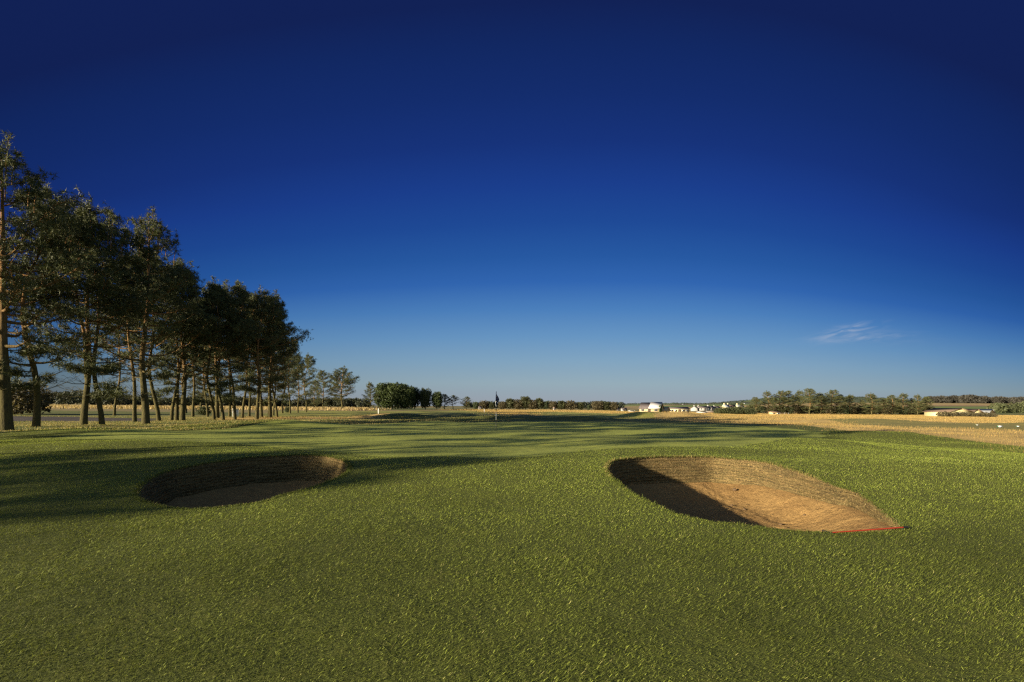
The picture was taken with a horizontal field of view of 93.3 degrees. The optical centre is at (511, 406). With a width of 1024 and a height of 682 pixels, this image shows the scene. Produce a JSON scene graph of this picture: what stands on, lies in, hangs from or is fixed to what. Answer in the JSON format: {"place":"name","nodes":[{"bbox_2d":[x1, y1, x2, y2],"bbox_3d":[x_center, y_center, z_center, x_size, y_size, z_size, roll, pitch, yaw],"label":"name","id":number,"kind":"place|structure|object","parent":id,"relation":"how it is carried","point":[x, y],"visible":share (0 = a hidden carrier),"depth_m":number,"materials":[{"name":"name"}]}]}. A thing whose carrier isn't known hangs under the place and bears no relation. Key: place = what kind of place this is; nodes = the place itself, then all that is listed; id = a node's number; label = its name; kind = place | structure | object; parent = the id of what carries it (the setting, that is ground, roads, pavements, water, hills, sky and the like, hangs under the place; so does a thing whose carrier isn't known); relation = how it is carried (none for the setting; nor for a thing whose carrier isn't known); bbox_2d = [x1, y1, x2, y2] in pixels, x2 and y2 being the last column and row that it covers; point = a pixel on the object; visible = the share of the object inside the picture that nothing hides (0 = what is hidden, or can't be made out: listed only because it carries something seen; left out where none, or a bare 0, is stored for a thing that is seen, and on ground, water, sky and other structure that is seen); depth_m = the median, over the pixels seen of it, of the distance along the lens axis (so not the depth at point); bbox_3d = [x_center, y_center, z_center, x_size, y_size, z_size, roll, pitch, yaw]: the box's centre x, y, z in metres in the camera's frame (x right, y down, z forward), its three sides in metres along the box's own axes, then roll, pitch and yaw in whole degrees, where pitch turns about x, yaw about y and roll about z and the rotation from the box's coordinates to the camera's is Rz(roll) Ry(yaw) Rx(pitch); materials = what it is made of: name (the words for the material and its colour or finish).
{"place":"outdoors","nodes":[
{"label":"outdoors","id":0,"kind":"place"},
{"bbox_2d":[0,413,511,431],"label":"rough grass","id":1,"kind":"structure","parent":0,"point":[155,423],"depth_m":37.29,"materials":[{"name":"green plant"}]},
{"bbox_2d":[0,403,1023,681],"bbox_3d":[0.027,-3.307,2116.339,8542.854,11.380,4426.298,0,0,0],"label":"ground","id":2,"kind":"structure","parent":0,"point":[524,435],"depth_m":4.99,"materials":[{"name":"green plant"}]},
{"bbox_2d":[11,379,57,413],"bbox_3d":[-62.820,-1.201,61.948,6.831,5.038,6.621,0,0,-9],"label":"bush","id":3,"kind":"object","parent":2,"relation":"on","point":[21,404],"visible":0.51,"depth_m":61.66,"materials":[{"name":"green plant"}]},
{"bbox_2d":[0,182,107,426],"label":"pine tree","id":4,"kind":"object","parent":2,"relation":"on","point":[31,352],"visible":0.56,"depth_m":30.02,"materials":[{"name":"green plant"}]},
{"bbox_2d":[0,129,126,430],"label":"pine tree","id":5,"kind":"object","parent":2,"relation":"on","point":[24,197],"visible":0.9,"depth_m":27.74,"materials":[{"name":"green plant"}]},
{"bbox_2d":[6,197,162,424],"bbox_3d":[-30.334,-6.548,34.606,9.856,15.998,9.455,0,0,-11],"label":"pine tree","id":6,"kind":"object","parent":2,"relation":"on","point":[113,310],"visible":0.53,"depth_m":33.78,"materials":[{"name":"green plant"}]},
{"bbox_2d":[31,209,181,424],"bbox_3d":[-29.536,-6.372,34.886,7.854,15.710,8.135,0,0,14],"label":"pine tree","id":7,"kind":"object","parent":2,"relation":"on","point":[92,367],"visible":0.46,"depth_m":34.50,"materials":[{"name":"green plant"}]},
{"bbox_2d":[93,312,149,415],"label":"pine tree","id":8,"kind":"object","parent":2,"relation":"on","point":[118,381],"visible":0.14,"depth_m":61.94,"materials":[{"name":"green plant"}]},
{"bbox_2d":[89,252,191,421],"bbox_3d":[-32.878,-6.084,40.992,9.122,15.161,7.007,0,0,21],"label":"pine tree","id":9,"kind":"object","parent":2,"relation":"on","point":[134,408],"visible":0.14,"depth_m":41.62,"materials":[{"name":"green plant"}]},
{"bbox_2d":[80,204,211,423],"bbox_3d":[-28.653,-7.122,38.047,8.753,17.286,8.590,0,0,-28],"label":"pine tree","id":10,"kind":"object","parent":2,"relation":"on","point":[139,246],"visible":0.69,"depth_m":37.52,"materials":[{"name":"green plant"}]},
{"bbox_2d":[109,249,196,420],"bbox_3d":[-32.457,-6.545,44.085,8.023,16.047,8.310,0,0,-21],"label":"pine tree","id":11,"kind":"object","parent":2,"relation":"on","point":[164,390],"visible":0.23,"depth_m":43.38,"materials":[{"name":"green plant"}]},
{"bbox_2d":[136,261,220,420],"bbox_3d":[-31.207,-6.165,45.382,7.393,15.270,7.334,0,0,-19],"label":"pine tree","id":12,"kind":"object","parent":2,"relation":"on","point":[185,355],"visible":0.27,"depth_m":44.99,"materials":[{"name":"green plant"}]},
{"bbox_2d":[137,266,225,419],"bbox_3d":[-30.677,-5.972,45.125,7.387,14.866,7.528,0,0,42],"label":"pine tree","id":13,"kind":"object","parent":2,"relation":"on","point":[190,293],"visible":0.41,"depth_m":44.76,"materials":[{"name":"green plant"}]},
{"bbox_2d":[163,342,201,412],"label":"pine tree","id":14,"kind":"object","parent":2,"relation":"on","point":[198,391],"visible":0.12,"depth_m":77.55,"materials":[{"name":"green plant"}]},
{"bbox_2d":[151,258,221,419],"bbox_3d":[-31.413,-6.350,46.809,9.426,15.666,7.240,0,0,29],"label":"pine tree","id":15,"kind":"object","parent":2,"relation":"on","point":[176,416],"visible":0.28,"depth_m":45.60,"materials":[{"name":"green plant"}]},
{"bbox_2d":[181,344,203,416],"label":"pine tree","id":16,"kind":"object","parent":2,"relation":"on","point":[193,408],"visible":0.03,"depth_m":59.95,"materials":[{"name":"brown plant"}]},
{"bbox_2d":[175,346,214,407],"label":"pine tree","id":17,"kind":"object","parent":2,"relation":"on","point":[198,395],"visible":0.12,"depth_m":81.75,"materials":[{"name":"green plant"}]},
{"bbox_2d":[173,344,224,416],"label":"pine tree","id":18,"kind":"object","parent":2,"relation":"on","point":[207,410],"visible":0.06,"depth_m":61.87,"materials":[{"name":"green plant"}]},
{"bbox_2d":[195,405,211,414],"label":"bush","id":19,"kind":"object","parent":2,"relation":"on","point":[201,410],"visible":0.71,"depth_m":65.69,"materials":[{"name":"green plant"}]},
{"bbox_2d":[45,389,369,407],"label":"distant wood","id":20,"kind":"object","parent":2,"relation":"on","point":[68,398],"visible":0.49,"depth_m":342.63,"materials":[{"name":"green plant"}]},
{"bbox_2d":[167,286,250,419],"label":"pine tree","id":21,"kind":"object","parent":2,"relation":"on","point":[224,390],"visible":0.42,"depth_m":47.48,"materials":[{"name":"green plant"}]},
{"bbox_2d":[45,403,388,410],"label":"scrub grass","id":22,"kind":"structure","parent":2,"relation":"on","point":[63,406],"depth_m":149.84,"materials":[{"name":"plant"}]},
{"bbox_2d":[189,275,247,417],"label":"pine tree","id":23,"kind":"object","parent":2,"relation":"on","point":[217,412],"visible":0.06,"depth_m":51.79,"materials":[{"name":"green plant"}]},
{"bbox_2d":[188,282,267,419],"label":"pine tree","id":24,"kind":"object","parent":2,"relation":"on","point":[215,294],"visible":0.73,"depth_m":46.91,"materials":[{"name":"green plant"}]},
{"bbox_2d":[202,322,254,416],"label":"pine tree","id":25,"kind":"object","parent":2,"relation":"on","point":[229,412],"visible":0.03,"depth_m":63.74,"materials":[{"name":"green plant"}]},
{"bbox_2d":[198,279,261,419],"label":"pine tree","id":26,"kind":"object","parent":2,"relation":"on","point":[240,297],"visible":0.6,"depth_m":48.94,"materials":[{"name":"green plant"}]},
{"bbox_2d":[133,455,347,508],"bbox_3d":[-5.356,1.665,9.987,3.817,0.854,5.326,0,0,0],"label":"sand bunker","id":27,"kind":"object","parent":2,"relation":"on","point":[236,482],"visible":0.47,"depth_m":11.23,"materials":[{"name":"beige sand"}]},
{"bbox_2d":[127,452,353,509],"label":"lip grass","id":28,"kind":"structure","parent":2,"relation":"on","point":[350,465],"depth_m":9.89,"materials":[{"name":"green plant"}]},
{"bbox_2d":[236,311,257,416],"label":"pine tree","id":29,"kind":"object","parent":2,"relation":"on","point":[249,408],"visible":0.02,"depth_m":61.95,"materials":[{"name":"brown plant"}]},
{"bbox_2d":[222,284,282,417],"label":"pine tree","id":30,"kind":"object","parent":2,"relation":"on","point":[253,344],"visible":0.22,"depth_m":53.03,"materials":[{"name":"green plant"}]},
{"bbox_2d":[217,286,296,418],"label":"pine tree","id":31,"kind":"object","parent":2,"relation":"on","point":[261,303],"visible":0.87,"depth_m":51.18,"materials":[{"name":"green plant"}]},
{"bbox_2d":[230,311,299,416],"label":"pine tree","id":32,"kind":"object","parent":2,"relation":"on","point":[261,404],"visible":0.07,"depth_m":56.97,"materials":[{"name":"green plant"}]},
{"bbox_2d":[251,325,297,414],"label":"pine tree","id":33,"kind":"object","parent":2,"relation":"on","point":[273,413],"visible":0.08,"depth_m":70.35,"materials":[{"name":"green plant"}]},
{"bbox_2d":[249,300,301,416],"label":"pine tree","id":34,"kind":"object","parent":2,"relation":"on","point":[280,387],"visible":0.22,"depth_m":56.84,"materials":[{"name":"green plant"}]},
{"bbox_2d":[243,289,313,417],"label":"pine tree","id":35,"kind":"object","parent":2,"relation":"on","point":[298,338],"visible":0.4,"depth_m":54.43,"materials":[{"name":"green plant"}]},
{"bbox_2d":[274,336,309,413],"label":"pine tree","id":36,"kind":"object","parent":2,"relation":"on","point":[290,375],"visible":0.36,"depth_m":84.07,"materials":[{"name":"green plant"}]},
{"bbox_2d":[275,347,308,412],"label":"pine tree","id":37,"kind":"object","parent":2,"relation":"on","point":[294,374],"visible":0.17,"depth_m":89.79,"materials":[{"name":"green plant"}]},
{"bbox_2d":[287,355,313,412],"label":"pine tree","id":38,"kind":"object","parent":2,"relation":"on","point":[298,389],"visible":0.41,"depth_m":94.98,"materials":[{"name":"green plant"}]},
{"bbox_2d":[289,352,317,411],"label":"pine tree","id":39,"kind":"object","parent":2,"relation":"on","point":[308,361],"visible":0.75,"depth_m":104.31,"materials":[{"name":"green plant"}]},
{"bbox_2d":[306,379,321,406],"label":"pine tree","id":40,"kind":"object","parent":2,"relation":"on","point":[310,398],"visible":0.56,"depth_m":174.69,"materials":[{"name":"green plant"}]},
{"bbox_2d":[310,370,338,408],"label":"pine tree","id":41,"kind":"object","parent":2,"relation":"on","point":[320,374],"visible":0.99,"depth_m":149.79,"materials":[{"name":"green plant"}]},
{"bbox_2d":[325,365,359,407],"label":"pine tree","id":42,"kind":"object","parent":2,"relation":"on","point":[345,380],"visible":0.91,"depth_m":164.32,"materials":[{"name":"green plant"}]},
{"bbox_2d":[362,382,379,407],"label":"pine tree","id":43,"kind":"object","parent":2,"relation":"on","point":[369,393],"visible":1,"depth_m":184.58,"materials":[{"name":"green plant"}]},
{"bbox_2d":[373,382,390,408],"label":"conifer tree","id":44,"kind":"object","parent":2,"relation":"on","point":[380,402],"visible":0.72,"depth_m":192.88,"materials":[{"name":"green plant"}]},
{"bbox_2d":[382,382,401,408],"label":"conifer tree","id":45,"kind":"object","parent":2,"relation":"on","point":[391,398],"visible":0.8,"depth_m":192.46,"materials":[{"name":"green plant"}]},
{"bbox_2d":[394,383,411,408],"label":"conifer tree","id":46,"kind":"object","parent":2,"relation":"on","point":[400,391],"visible":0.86,"depth_m":192.52,"materials":[{"name":"green plant"}]},
{"bbox_2d":[401,385,415,408],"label":"conifer tree","id":47,"kind":"object","parent":2,"relation":"on","point":[410,394],"visible":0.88,"depth_m":193.77,"materials":[{"name":"green plant"}]},
{"bbox_2d":[411,386,419,408],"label":"green tree","id":48,"kind":"object","parent":2,"relation":"on","point":[417,398],"visible":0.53,"depth_m":199.24,"materials":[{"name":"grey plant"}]},
{"bbox_2d":[419,388,431,408],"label":"green tree","id":49,"kind":"object","parent":2,"relation":"on","point":[425,401],"visible":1,"depth_m":198.69,"materials":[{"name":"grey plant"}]},
{"bbox_2d":[431,391,442,408],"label":"green tree","id":50,"kind":"object","parent":2,"relation":"on","point":[437,399],"visible":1,"depth_m":199.01,"materials":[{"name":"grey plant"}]},
{"bbox_2d":[442,394,451,408],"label":"pine tree","id":51,"kind":"object","parent":2,"relation":"on","point":[445,396],"visible":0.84,"depth_m":204.18,"materials":[{"name":"green plant"}]},
{"bbox_2d":[447,395,458,406],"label":"pine tree","id":52,"kind":"object","parent":2,"relation":"on","point":[455,398],"visible":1,"depth_m":204.66,"materials":[{"name":"green plant"}]},
{"bbox_2d":[460,396,472,409],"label":"pine tree","id":53,"kind":"object","parent":2,"relation":"on","point":[466,401],"visible":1,"depth_m":204.87,"materials":[{"name":"green plant"}]},
{"bbox_2d":[478,400,489,408],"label":"round tree","id":54,"kind":"object","parent":2,"relation":"on","point":[484,404],"visible":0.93,"depth_m":234.06,"materials":[{"name":"green plant"}]},
{"bbox_2d":[505,398,515,408],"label":"round tree","id":55,"kind":"object","parent":2,"relation":"on","point":[509,404],"visible":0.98,"depth_m":233.88,"materials":[{"name":"green plant"}]},
{"bbox_2d":[513,399,523,408],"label":"round tree","id":56,"kind":"object","parent":2,"relation":"on","point":[518,405],"visible":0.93,"depth_m":233.13,"materials":[{"name":"green plant"}]},
{"bbox_2d":[520,396,531,409],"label":"round tree","id":57,"kind":"object","parent":2,"relation":"on","point":[525,403],"visible":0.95,"depth_m":233.75,"materials":[{"name":"green plant"}]},
{"bbox_2d":[527,400,536,408],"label":"round tree","id":58,"kind":"object","parent":2,"relation":"on","point":[532,404],"visible":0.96,"depth_m":233.35,"materials":[{"name":"green plant"}]},
{"bbox_2d":[535,398,543,409],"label":"round tree","id":59,"kind":"object","parent":2,"relation":"on","point":[539,402],"visible":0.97,"depth_m":234.06,"materials":[{"name":"green plant"}]},
{"bbox_2d":[464,400,624,408],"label":"distant wood","id":60,"kind":"object","parent":2,"relation":"on","point":[620,404],"visible":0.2,"depth_m":446.70,"materials":[{"name":"green plant"}]},
{"bbox_2d":[548,400,556,409],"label":"round tree","id":61,"kind":"object","parent":2,"relation":"on","point":[551,405],"visible":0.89,"depth_m":234.03,"materials":[{"name":"green plant"}]},
{"bbox_2d":[556,400,566,409],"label":"round tree","id":62,"kind":"object","parent":2,"relation":"on","point":[560,405],"visible":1,"depth_m":234.02,"materials":[{"name":"green plant"}]},
{"bbox_2d":[564,400,576,409],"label":"round tree","id":63,"kind":"object","parent":2,"relation":"on","point":[571,405],"visible":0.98,"depth_m":233.49,"materials":[{"name":"green plant"}]},
{"bbox_2d":[167,409,1023,452],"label":"golden rough grass","id":64,"kind":"structure","parent":2,"relation":"on","point":[821,415],"depth_m":78.04,"materials":[{"name":"beige plant"}]},
{"bbox_2d":[590,401,603,409],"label":"round tree","id":65,"kind":"object","parent":2,"relation":"on","point":[596,405],"visible":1,"depth_m":233.46,"materials":[{"name":"green plant"}]},
{"bbox_2d":[602,401,610,409],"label":"round tree","id":66,"kind":"object","parent":2,"relation":"on","point":[606,405],"visible":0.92,"depth_m":233.63,"materials":[{"name":"green plant"}]},
{"bbox_2d":[609,402,618,410],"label":"round tree","id":67,"kind":"object","parent":2,"relation":"on","point":[614,406],"visible":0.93,"depth_m":233.90,"materials":[{"name":"green plant"}]},
{"bbox_2d":[638,402,664,411],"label":"stone barn","id":68,"kind":"structure","parent":2,"relation":"on","point":[652,406],"depth_m":148.69,"materials":[{"name":"stone"}]},
{"bbox_2d":[669,407,689,411],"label":"cream house","id":69,"kind":"structure","parent":2,"relation":"on","point":[679,409],"depth_m":172.71,"materials":[{"name":"paint"}]},
{"bbox_2d":[697,405,710,410],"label":"cottage","id":70,"kind":"structure","parent":2,"relation":"on","point":[706,408],"depth_m":327.71,"materials":[{"name":"paint"}]},
{"bbox_2d":[713,407,726,413],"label":"bush","id":71,"kind":"object","parent":2,"relation":"on","point":[719,410],"visible":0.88,"depth_m":149.09,"materials":[{"name":"green plant"}]},
{"bbox_2d":[728,407,743,413],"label":"bush","id":72,"kind":"object","parent":2,"relation":"on","point":[736,411],"visible":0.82,"depth_m":148.70,"materials":[{"name":"green plant"}]},
{"bbox_2d":[605,456,901,532],"bbox_3d":[4.186,1.780,9.597,4.381,0.986,6.704,0,0,0],"label":"sand bunker","id":73,"kind":"object","parent":2,"relation":"on","point":[769,495],"visible":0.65,"depth_m":10.93,"materials":[{"name":"beige sand"}]},
{"bbox_2d":[822,526,908,533],"bbox_3d":[4.696,1.645,6.416,1.232,0.089,0.171,0,0,-12],"label":"bunker rake","id":74,"kind":"object","parent":73,"relation":"on","point":[867,529],"visible":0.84,"depth_m":6.34,"materials":[{"name":"red paint"}]},
{"bbox_2d":[603,454,906,534],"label":"lip grass","id":75,"kind":"structure","parent":2,"relation":"on","point":[670,510],"depth_m":9.44,"materials":[{"name":"green plant"}]},
{"bbox_2d":[747,397,762,412],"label":"pine tree","id":76,"kind":"object","parent":2,"relation":"on","point":[755,400],"visible":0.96,"depth_m":174.55,"materials":[{"name":"green plant"}]},
{"bbox_2d":[760,391,780,413],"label":"pine tree","id":77,"kind":"object","parent":2,"relation":"on","point":[768,399],"visible":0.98,"depth_m":177.54,"materials":[{"name":"green plant"}]},
{"bbox_2d":[767,390,789,413],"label":"pine tree","id":78,"kind":"object","parent":2,"relation":"on","point":[782,394],"visible":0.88,"depth_m":180.81,"materials":[{"name":"green plant"}]},
{"bbox_2d":[780,390,797,412],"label":"pine tree","id":79,"kind":"object","parent":2,"relation":"on","point":[788,393],"visible":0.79,"depth_m":183.50,"materials":[{"name":"green plant"}]},
{"bbox_2d":[790,389,805,413],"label":"pine tree","id":80,"kind":"object","parent":2,"relation":"on","point":[798,405],"visible":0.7,"depth_m":186.83,"materials":[{"name":"green plant"}]},
{"bbox_2d":[793,404,806,413],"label":"tree","id":81,"kind":"object","parent":2,"relation":"on","point":[800,408],"visible":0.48,"depth_m":194.47,"materials":[{"name":"green plant"}]},
{"bbox_2d":[795,388,822,413],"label":"pine tree","id":82,"kind":"object","parent":2,"relation":"on","point":[806,392],"visible":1,"depth_m":172.36,"materials":[{"name":"green plant"}]},
{"bbox_2d":[811,393,834,413],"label":"pine tree","id":83,"kind":"object","parent":2,"relation":"on","point":[823,403],"visible":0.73,"depth_m":175.44,"materials":[{"name":"green plant"}]},
{"bbox_2d":[820,405,835,413],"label":"tree","id":84,"kind":"object","parent":2,"relation":"on","point":[828,411],"visible":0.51,"depth_m":194.34,"materials":[{"name":"green plant"}]},
{"bbox_2d":[822,389,845,413],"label":"pine tree","id":85,"kind":"object","parent":2,"relation":"on","point":[834,393],"visible":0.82,"depth_m":178.48,"materials":[{"name":"green plant"}]},
{"bbox_2d":[833,395,849,413],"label":"pine tree","id":86,"kind":"object","parent":2,"relation":"on","point":[845,400],"visible":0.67,"depth_m":181.58,"materials":[{"name":"green plant"}]},
{"bbox_2d":[840,394,857,413],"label":"pine tree","id":87,"kind":"object","parent":2,"relation":"on","point":[850,396],"visible":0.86,"depth_m":184.77,"materials":[{"name":"green plant"}]},
{"bbox_2d":[851,405,863,413],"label":"tree","id":88,"kind":"object","parent":2,"relation":"on","point":[858,411],"visible":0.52,"depth_m":194.32,"materials":[{"name":"green plant"}]},
{"bbox_2d":[857,400,866,414],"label":"pine tree","id":89,"kind":"object","parent":2,"relation":"on","point":[861,405],"visible":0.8,"depth_m":187.62,"materials":[{"name":"green plant"}]},
{"bbox_2d":[858,393,886,414],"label":"pine tree","id":90,"kind":"object","parent":2,"relation":"on","point":[873,395],"visible":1,"depth_m":173.41,"materials":[{"name":"green plant"}]},
{"bbox_2d":[878,398,891,413],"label":"pine tree","id":91,"kind":"object","parent":2,"relation":"on","point":[884,402],"visible":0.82,"depth_m":176.75,"materials":[{"name":"green plant"}]},
{"bbox_2d":[882,395,903,414],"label":"pine tree","id":92,"kind":"object","parent":2,"relation":"on","point":[890,400],"visible":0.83,"depth_m":179.74,"materials":[{"name":"green plant"}]},
{"bbox_2d":[892,393,913,414],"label":"pine tree","id":93,"kind":"object","parent":2,"relation":"on","point":[905,396],"visible":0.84,"depth_m":182.59,"materials":[{"name":"green plant"}]},
{"bbox_2d":[909,395,929,414],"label":"pine tree","id":94,"kind":"object","parent":2,"relation":"on","point":[918,397],"visible":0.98,"depth_m":171.53,"materials":[{"name":"green plant"}]},
{"bbox_2d":[920,396,934,410],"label":"pine tree","id":95,"kind":"object","parent":2,"relation":"on","point":[927,398],"visible":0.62,"depth_m":174.55,"materials":[{"name":"green plant"}]},
{"bbox_2d":[936,411,949,416],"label":"bush","id":96,"kind":"object","parent":2,"relation":"on","point":[942,414],"visible":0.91,"depth_m":111.65,"materials":[{"name":"green plant"}]},
{"bbox_2d":[922,408,973,415],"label":"gabled building","id":97,"kind":"structure","parent":2,"relation":"on","point":[932,412],"depth_m":133.09,"materials":[{"name":"white tile"}]},
{"bbox_2d":[921,394,1023,403],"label":"distant wood","id":98,"kind":"object","parent":2,"relation":"on","point":[970,398],"visible":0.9,"depth_m":650.62,"materials":[{"name":"green plant"}]},
{"bbox_2d":[986,401,1023,412],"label":"distant wood","id":99,"kind":"object","parent":2,"relation":"on","point":[1005,407],"visible":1,"depth_m":336.96,"materials":[{"name":"green plant"}]},
{"bbox_2d":[625,396,920,404],"bbox_3d":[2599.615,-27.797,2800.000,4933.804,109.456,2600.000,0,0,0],"label":"hills","id":100,"kind":"structure","parent":0,"point":[748,401],"depth_m":3104.56,"materials":[{"name":"green plant"}]},
{"bbox_2d":[625,395,919,404],"bbox_3d":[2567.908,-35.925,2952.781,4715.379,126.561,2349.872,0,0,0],"label":"hill woods","id":101,"kind":"object","parent":100,"relation":"on","point":[673,403],"visible":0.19,"depth_m":3251.74,"materials":[{"name":"green plant"}]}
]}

